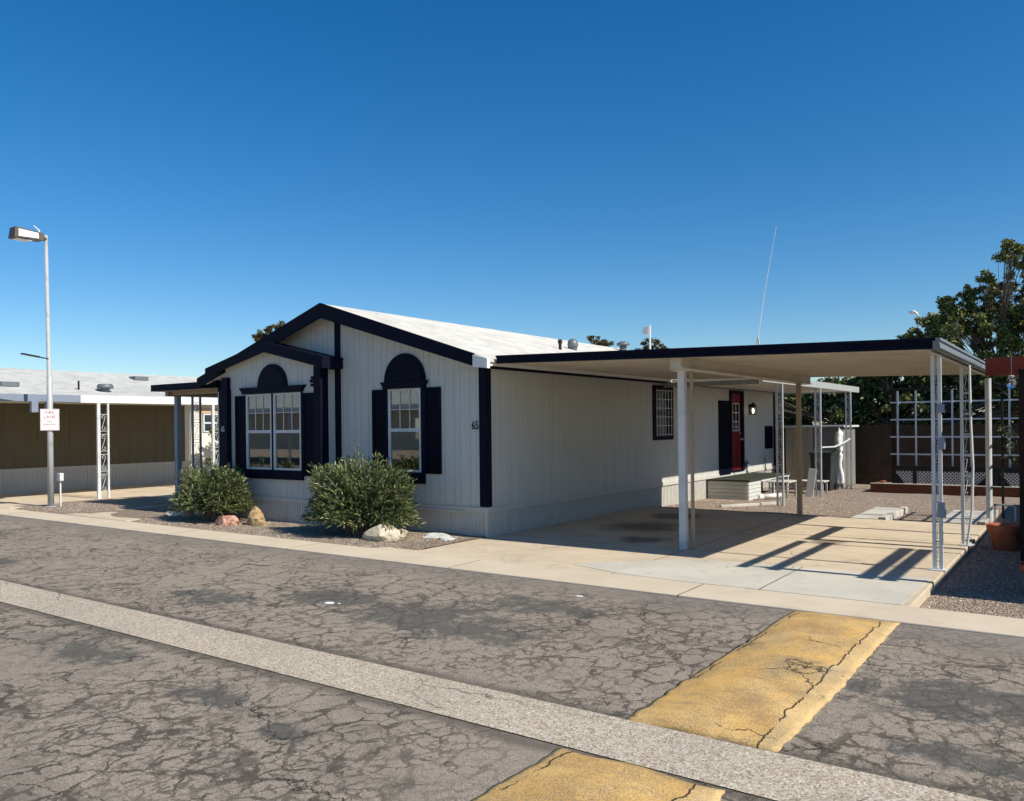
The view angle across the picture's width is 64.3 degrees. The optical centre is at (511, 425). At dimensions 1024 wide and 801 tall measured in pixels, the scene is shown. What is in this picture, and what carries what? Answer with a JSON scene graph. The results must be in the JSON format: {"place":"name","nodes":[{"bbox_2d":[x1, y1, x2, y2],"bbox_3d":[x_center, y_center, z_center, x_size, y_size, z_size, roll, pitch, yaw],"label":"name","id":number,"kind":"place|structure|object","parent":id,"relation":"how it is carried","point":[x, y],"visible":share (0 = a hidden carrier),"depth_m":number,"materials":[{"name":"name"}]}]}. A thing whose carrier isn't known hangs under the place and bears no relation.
{"place":"outdoors","nodes":[
{"label":"outdoors","id":0,"kind":"place"},
{"bbox_2d":[0,483,183,508],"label":"neighbor driveway","id":1,"kind":"structure","parent":0,"point":[10,501],"depth_m":22.05,"materials":[{"name":"concrete"}]},
{"bbox_2d":[0,393,217,498],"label":"carport","id":2,"kind":"object","parent":1,"relation":"on","point":[33,400],"visible":0.74,"depth_m":20.96,"materials":[{"name":"beige metal"}]},
{"bbox_2d":[65,495,200,521],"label":"side driveway","id":3,"kind":"structure","parent":0,"point":[103,515],"depth_m":16.81,"materials":[{"name":"concrete"}]},
{"bbox_2d":[205,421,217,463],"bbox_3d":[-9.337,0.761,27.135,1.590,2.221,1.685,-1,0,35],"label":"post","id":4,"kind":"object","parent":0,"point":[216,437],"visible":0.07,"depth_m":26.71,"materials":[{"name":"white metal"}]},
{"bbox_2d":[15,496,485,549],"bbox_3d":[-5.574,1.808,16.403,12.600,0.047,3.380,-1,0,35],"label":"gravel bed","id":5,"kind":"object","parent":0,"point":[146,512],"visible":0.49,"depth_m":14.71,"materials":[{"name":"beige gravel"}]},
{"bbox_2d":[8,225,56,506],"bbox_3d":[-10.845,-1.340,18.479,0.394,6.458,0.864,-1,0,35],"label":"street lamp","id":6,"kind":"object","parent":5,"relation":"on","point":[17,233],"visible":0.96,"depth_m":18.64,"materials":[{"name":"grey metal"}]},
{"bbox_2d":[40,409,58,430],"bbox_3d":[-10.559,-0.139,18.613,0.380,0.490,0.008,-1,0,-27],"label":"road sign","id":7,"kind":"object","parent":6,"relation":"attached to","point":[49,419],"visible":1,"depth_m":18.61,"materials":[{"name":"white metal"}]},
{"bbox_2d":[57,473,63,506],"bbox_3d":[-10.345,1.484,18.663,0.150,0.800,0.090,-1,0,35],"label":"utility box","id":8,"kind":"object","parent":5,"relation":"on","point":[60,477],"visible":0.96,"depth_m":18.65,"materials":[{"name":"white metal"}]},
{"bbox_2d":[164,511,181,515],"bbox_3d":[-6.833,1.767,16.427,0.460,0.079,0.246,-1,0,30],"label":"rock","id":9,"kind":"object","parent":5,"relation":"on","point":[168,513],"visible":0.98,"depth_m":16.34,"materials":[{"name":"grey stone"}]},
{"bbox_2d":[151,381,217,503],"bbox_3d":[-5.537,0.439,19.621,2.400,2.745,5.270,-1,0,35],"label":"awning","id":10,"kind":"object","parent":5,"relation":"on","point":[177,391],"visible":0.36,"depth_m":18.31,"materials":[{"name":"paint"}]},
{"bbox_2d":[182,510,194,516],"bbox_3d":[-6.466,1.710,16.269,0.222,0.189,0.254,-1,0,1],"label":"rock","id":11,"kind":"object","parent":5,"relation":"on","point":[187,513],"visible":0.7,"depth_m":16.18,"materials":[{"name":"stone"}]},
{"bbox_2d":[167,456,256,521],"bbox_3d":[-5.601,1.192,15.551,2.107,1.258,1.462,-1,0,35],"label":"oleander shrub","id":12,"kind":"object","parent":5,"relation":"on","point":[216,494],"visible":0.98,"depth_m":15.13,"materials":[{"name":"green plant"}]},
{"bbox_2d":[215,515,238,525],"bbox_3d":[-5.139,1.700,14.709,0.290,0.179,0.518,-1,0,-42],"label":"rock","id":13,"kind":"object","parent":5,"relation":"on","point":[229,520],"visible":0.99,"depth_m":14.59,"materials":[{"name":"pink stone"}]},
{"bbox_2d":[246,506,266,525],"bbox_3d":[-4.582,1.631,14.687,0.328,0.349,0.496,-1,0,-37],"label":"rock","id":14,"kind":"object","parent":5,"relation":"on","point":[256,517],"visible":0.91,"depth_m":14.62,"materials":[{"name":"beige stone"}]},
{"bbox_2d":[300,443,423,535],"bbox_3d":[-2.333,1.016,13.132,2.758,1.538,1.530,-1,0,35],"label":"oleander shrub","id":15,"kind":"object","parent":5,"relation":"on","point":[354,499],"visible":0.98,"depth_m":12.83,"materials":[{"name":"green plant"}]},
{"bbox_2d":[362,524,400,541],"bbox_3d":[-1.989,1.627,12.447,0.358,0.258,0.630,-1,0,-40],"label":"rock","id":16,"kind":"object","parent":5,"relation":"on","point":[381,533],"visible":0.98,"depth_m":12.33,"materials":[{"name":"beige stone"}]},
{"bbox_2d":[398,528,407,536],"bbox_3d":[-1.803,1.682,12.858,0.321,0.140,0.213,-1,0,-16],"label":"rock","id":17,"kind":"object","parent":5,"relation":"on","point":[403,532],"visible":0.44,"depth_m":12.79,"materials":[{"name":"beige stone"}]},
{"bbox_2d":[422,533,450,537],"bbox_3d":[-1.178,1.731,12.876,0.479,0.067,0.425,-1,0,12],"label":"rock","id":18,"kind":"object","parent":5,"relation":"on","point":[432,535],"visible":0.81,"depth_m":12.80,"materials":[{"name":"white stone"}]},
{"bbox_2d":[439,536,455,540],"bbox_3d":[-0.975,1.728,12.506,0.293,0.067,0.254,-1,0,-16],"label":"rock","id":19,"kind":"object","parent":5,"relation":"on","point":[445,538],"visible":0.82,"depth_m":12.45,"materials":[{"name":"white stone"}]},
{"bbox_2d":[0,515,1023,800],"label":"road","id":20,"kind":"structure","parent":0,"point":[92,713],"depth_m":5.69,"materials":[{"name":"grey asphalt"}]},
{"bbox_2d":[324,595,582,603],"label":"paint spots","id":21,"kind":"object","parent":20,"relation":"on","point":[340,603],"visible":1,"depth_m":8.21,"materials":[{"name":"white paint"}]},
{"bbox_2d":[0,580,990,800],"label":"valley gutter","id":22,"kind":"object","parent":20,"relation":"on","point":[764,773],"visible":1,"depth_m":4.93,"materials":[{"name":"grey concrete"}]},
{"bbox_2d":[0,508,1023,637],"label":"kerb","id":23,"kind":"structure","parent":20,"relation":"on","point":[973,622],"depth_m":9.05,"materials":[{"name":"concrete"}]},
{"bbox_2d":[470,747,724,800],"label":"speed hump","id":24,"kind":"object","parent":20,"relation":"on","point":[560,774],"visible":1,"depth_m":3.91,"materials":[{"name":"yellow asphalt"}]},
{"bbox_2d":[627,611,899,751],"bbox_3d":[2.031,1.727,5.986,0.944,0.101,3.389,-1,0,35],"label":"speed hump","id":25,"kind":"object","parent":20,"relation":"on","point":[776,685],"visible":0.98,"depth_m":5.39,"materials":[{"name":"yellow asphalt"}]},
{"bbox_2d":[0,0,1023,424],"label":"sky","id":26,"kind":"structure","parent":0,"point":[200,177],"materials":[{"name":"blue"}]},
{"bbox_2d":[152,514,929,580],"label":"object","id":27,"kind":"object","parent":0,"point":[342,532],"visible":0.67,"depth_m":13.77,"materials":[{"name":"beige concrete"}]},
{"bbox_2d":[376,507,987,606],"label":"driveway","id":28,"kind":"structure","parent":0,"point":[895,547],"depth_m":11.88,"materials":[{"name":"concrete"}]},
{"bbox_2d":[496,337,992,571],"bbox_3d":[4.176,0.335,13.475,6.147,2.938,6.592,-1,0,35],"label":"carport","id":29,"kind":"object","parent":28,"relation":"on","point":[798,364],"visible":1,"depth_m":11.36,"materials":[{"name":"paint"}]},
{"bbox_2d":[574,559,931,604],"bbox_3d":[2.632,1.720,9.522,3.850,0.006,1.625,-1,0,35],"label":"driveway apron","id":30,"kind":"object","parent":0,"point":[878,587],"visible":1,"depth_m":9.17,"materials":[{"name":"concrete"}]},
{"bbox_2d":[658,483,1023,618],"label":"gravel yard","id":31,"kind":"structure","parent":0,"point":[860,492],"depth_m":15.48,"materials":[{"name":"beige gravel"}]},
{"bbox_2d":[197,303,774,536],"bbox_3d":[0.845,-0.419,20.610,7.520,4.920,15.160,-1,0,35],"label":"mobile home","id":32,"kind":"object","parent":31,"relation":"on","point":[467,429],"visible":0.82,"depth_m":14.74,"materials":[{"name":"paint"}]},
{"bbox_2d":[246,394,271,469],"bbox_3d":[-4.800,0.113,15.538,0.755,1.430,0.080,-1,0,35],"label":"window","id":33,"kind":"structure","parent":32,"relation":"in","point":[258,406],"depth_m":15.55,"materials":[{"name":"glass"}]},
{"bbox_2d":[273,392,300,470],"bbox_3d":[-4.129,0.105,15.062,0.770,1.430,0.080,-1,0,35],"label":"window","id":34,"kind":"structure","parent":32,"relation":"in","point":[286,406],"depth_m":15.07,"materials":[{"name":"glass"}]},
{"bbox_2d":[388,388,420,471],"bbox_3d":[-1.801,0.072,13.815,0.740,1.415,0.080,-1,0,35],"label":"window","id":35,"kind":"structure","parent":32,"relation":"in","point":[404,405],"depth_m":13.81,"materials":[{"name":"glass"}]},
{"bbox_2d":[656,390,670,435],"bbox_3d":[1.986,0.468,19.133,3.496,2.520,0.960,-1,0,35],"label":"window","id":36,"kind":"structure","parent":32,"relation":"in","point":[660,420],"depth_m":18.12,"materials":[{"name":"glass"}]},
{"bbox_2d":[732,394,742,469],"bbox_3d":[6.023,0.164,21.833,0.120,2.040,0.800,-1,0,35],"label":"door","id":37,"kind":"structure","parent":32,"relation":"in","point":[736,398],"depth_m":21.90,"materials":[{"name":"red paint"}]},
{"bbox_2d":[17,495,1023,617],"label":"loose pebbles","id":38,"kind":"object","parent":31,"relation":"on","point":[264,530],"visible":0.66,"depth_m":13.92,"materials":[{"name":"beige gravel"}]},
{"bbox_2d":[707,472,789,500],"bbox_3d":[6.189,1.552,21.125,1.054,0.500,3.260,-1,0,35],"label":"landing","id":39,"kind":"object","parent":31,"relation":"on","point":[746,486],"depth_m":19.94,"materials":[{"name":"paint"}]},
{"bbox_2d":[719,501,779,506],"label":"edging stones","id":40,"kind":"object","parent":31,"relation":"on","point":[748,504],"visible":0.88,"depth_m":18.05,"materials":[{"name":"stone"}]},
{"bbox_2d":[662,378,858,505],"bbox_3d":[6.762,0.366,20.961,2.271,2.920,8.649,-1,0,35],"label":"patio cover","id":41,"kind":"object","parent":31,"relation":"on","point":[815,387],"visible":1,"depth_m":20.40,"materials":[{"name":"metal"}]},
{"bbox_2d":[756,230,775,344],"bbox_3d":[5.779,-2.798,18.794,0.532,3.533,0.399,-1,0,65],"label":"radio antenna","id":42,"kind":"object","parent":41,"relation":"on","point":[763,301],"visible":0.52,"depth_m":18.83,"materials":[{"name":"white metal"}]},
{"bbox_2d":[757,493,781,499],"bbox_3d":[6.279,1.716,19.774,0.623,0.169,0.151,-1,0,-10],"label":"white pipe","id":43,"kind":"object","parent":31,"relation":"on","point":[765,496],"visible":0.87,"depth_m":19.72,"materials":[{"name":"paint"}]},
{"bbox_2d":[775,428,785,483],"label":"gate","id":44,"kind":"structure","parent":31,"relation":"on","point":[779,457],"depth_m":24.78,"materials":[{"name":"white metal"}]},
{"bbox_2d":[767,479,796,497],"bbox_3d":[6.786,1.590,20.432,0.550,0.430,0.800,-1,0,35],"label":"garden bench","id":45,"kind":"object","parent":31,"relation":"on","point":[785,481],"visible":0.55,"depth_m":20.25,"materials":[{"name":"wood"}]},
{"bbox_2d":[805,468,816,496],"bbox_3d":[7.436,1.437,20.276,0.283,0.768,0.024,-1,0,35],"label":"leaning board","id":46,"kind":"object","parent":31,"relation":"on","point":[810,482],"visible":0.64,"depth_m":20.27,"materials":[{"name":"white paint"}]},
{"bbox_2d":[796,479,828,493],"bbox_3d":[7.928,1.618,21.523,0.750,0.350,0.500,-1,0,35],"label":"garden bench","id":47,"kind":"object","parent":31,"relation":"on","point":[825,481],"visible":0.5,"depth_m":21.48,"materials":[{"name":"wood"}]},
{"bbox_2d":[784,425,858,487],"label":"garden shed","id":48,"kind":"structure","parent":31,"relation":"on","point":[808,436],"depth_m":23.87,"materials":[{"name":"white metal"}]},
{"bbox_2d":[817,428,855,487],"bbox_3d":[9.576,0.915,24.123,0.770,1.700,1.522,-1,0,35],"label":"door","id":49,"kind":"structure","parent":48,"relation":"in","point":[828,434],"depth_m":23.57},
{"bbox_2d":[809,450,837,489],"bbox_3d":[8.681,1.229,22.676,0.600,1.109,0.799,-1,0,35],"label":"trash bin","id":50,"kind":"object","parent":31,"relation":"on","point":[829,457],"visible":0.7,"depth_m":22.40,"materials":[{"name":"plastic"}]},
{"bbox_2d":[834,428,844,488],"bbox_3d":[9.189,0.909,22.884,0.237,1.720,0.249,-1,0,0],"label":"folded parasol","id":51,"kind":"object","parent":31,"relation":"on","point":[838,438],"visible":0.95,"depth_m":22.81,"materials":[{"name":"white fabric"}]},
{"bbox_2d":[851,506,907,519],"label":"paver path","id":52,"kind":"structure","parent":31,"relation":"on","point":[881,513],"depth_m":15.53,"materials":[{"name":"concrete"}]},
{"bbox_2d":[775,424,1018,485],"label":"block wall","id":53,"kind":"structure","parent":31,"relation":"on","point":[873,452],"depth_m":24.05,"materials":[{"name":"brown concrete"}]},
{"bbox_2d":[870,480,1019,496],"bbox_3d":[11.830,1.661,21.102,4.450,0.318,1.570,-1,0,35],"label":"planter bed","id":54,"kind":"object","parent":31,"relation":"on","point":[882,486],"visible":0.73,"depth_m":20.93,"materials":[{"name":"brown brick"}]},
{"bbox_2d":[889,384,1018,482],"bbox_3d":[12.129,0.286,21.199,4.250,2.660,0.150,-1,0,35],"label":"garden trellis","id":55,"kind":"object","parent":54,"relation":"on","point":[895,453],"visible":0.62,"depth_m":21.90,"materials":[{"name":"white wood"}]},
{"bbox_2d":[893,465,1018,486],"bbox_3d":[11.952,1.319,20.994,3.920,0.520,0.200,-1,0,35],"label":"lattice panel","id":56,"kind":"object","parent":54,"relation":"on","point":[996,478],"visible":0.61,"depth_m":21.24,"materials":[{"name":"brown wood"}]},
{"bbox_2d":[936,510,997,524],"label":"paver path","id":57,"kind":"structure","parent":31,"relation":"on","point":[954,517],"depth_m":14.72,"materials":[{"name":"concrete"}]},
{"bbox_2d":[986,522,1019,550],"bbox_3d":[7.066,1.592,11.650,0.494,0.360,0.494,-1,0,35],"label":"flower pot","id":58,"kind":"object","parent":31,"relation":"on","point":[1005,536],"visible":0.9,"depth_m":11.51,"materials":[{"name":"ceramic"}]},
{"bbox_2d":[985,356,1023,560],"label":"pergola","id":59,"kind":"object","parent":31,"relation":"on","point":[999,366],"visible":0.86,"depth_m":10.69,"materials":[{"name":"red wood"}]},
{"bbox_2d":[1007,357,1015,388],"bbox_3d":[7.460,-0.792,12.174,0.120,0.480,0.120,-1,0,35],"label":"glass lantern","id":60,"kind":"object","parent":59,"relation":"hanging from","point":[1011,382],"visible":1,"depth_m":12.14,"materials":[{"name":"multicoloured"}]},
{"bbox_2d":[1001,392,1008,518],"bbox_3d":[9.159,0.558,15.123,0.138,2.382,0.044,-1,0,35],"label":"garden hook","id":61,"kind":"object","parent":31,"relation":"on","point":[1002,461],"visible":1,"depth_m":15.13,"materials":[{"name":"black metal"}]},
{"bbox_2d":[993,424,1016,463],"bbox_3d":[9.169,0.329,15.123,0.413,0.749,0.267,-1,0,35],"label":"climbing vine","id":62,"kind":"object","parent":61,"relation":"attached to","point":[998,427],"visible":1,"depth_m":15.08,"materials":[{"name":"green plant"}]},
{"bbox_2d":[994,504,1015,520],"bbox_3d":[8.983,1.591,14.845,0.350,0.320,0.030,-1,0,35],"label":"wire stand","id":63,"kind":"object","parent":31,"relation":"on","point":[995,505],"visible":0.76,"depth_m":14.84,"materials":[{"name":"white metal"}]},
{"bbox_2d":[1019,562,1023,571],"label":"flower pot","id":64,"kind":"object","parent":31,"relation":"on","point":[1021,564],"visible":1,"depth_m":8.64,"materials":[{"name":"ceramic"}]},
{"label":"ground","id":65,"kind":"structure","parent":0,"visible":0},
{"bbox_2d":[0,368,217,494],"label":"mobile home","id":66,"kind":"object","parent":65,"relation":"on","point":[142,443],"visible":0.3,"depth_m":25.06,"materials":[{"name":"beige"}]},
{"bbox_2d":[202,413,217,432],"bbox_3d":[-10.312,-0.096,28.075,0.350,0.680,1.000,-1,0,35],"label":"window","id":67,"kind":"structure","parent":66,"relation":"in","point":[206,417],"depth_m":27.86,"materials":[{"name":"white metal"}]},
{"bbox_2d":[251,320,285,341],"bbox_3d":[-10.988,-1.354,37.632,2.501,6.864,1.177,-1,0,35],"label":"broadleaf tree","id":68,"kind":"object","parent":65,"relation":"on","point":[260,334],"visible":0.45,"depth_m":37.47,"materials":[{"name":"green plant"}]},
{"bbox_2d":[586,335,614,346],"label":"broadleaf tree","id":69,"kind":"object","parent":65,"relation":"on","point":[602,342],"visible":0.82,"depth_m":52.56,"materials":[{"name":"green plant"}]},
{"bbox_2d":[634,338,666,349],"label":"round tree","id":70,"kind":"object","parent":65,"relation":"on","point":[656,342],"visible":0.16,"depth_m":50.31,"materials":[{"name":"green plant"}]},
{"bbox_2d":[775,374,1018,427],"bbox_3d":[12.597,-0.249,26.212,10.923,4.151,3.134,-1,0,35],"label":"hedge tree","id":71,"kind":"object","parent":65,"relation":"on","point":[866,409],"visible":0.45,"depth_m":26.03,"materials":[{"name":"green plant"}]},
{"bbox_2d":[909,310,918,327],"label":"street lamp","id":72,"kind":"object","parent":65,"relation":"on","point":[913,312],"visible":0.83,"depth_m":45.48,"materials":[{"name":"white metal"}]},
{"bbox_2d":[895,238,1023,383],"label":"broadleaf tree","id":73,"kind":"object","parent":65,"relation":"on","point":[1008,329],"visible":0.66,"depth_m":24.95,"materials":[{"name":"green plant"}]}
]}

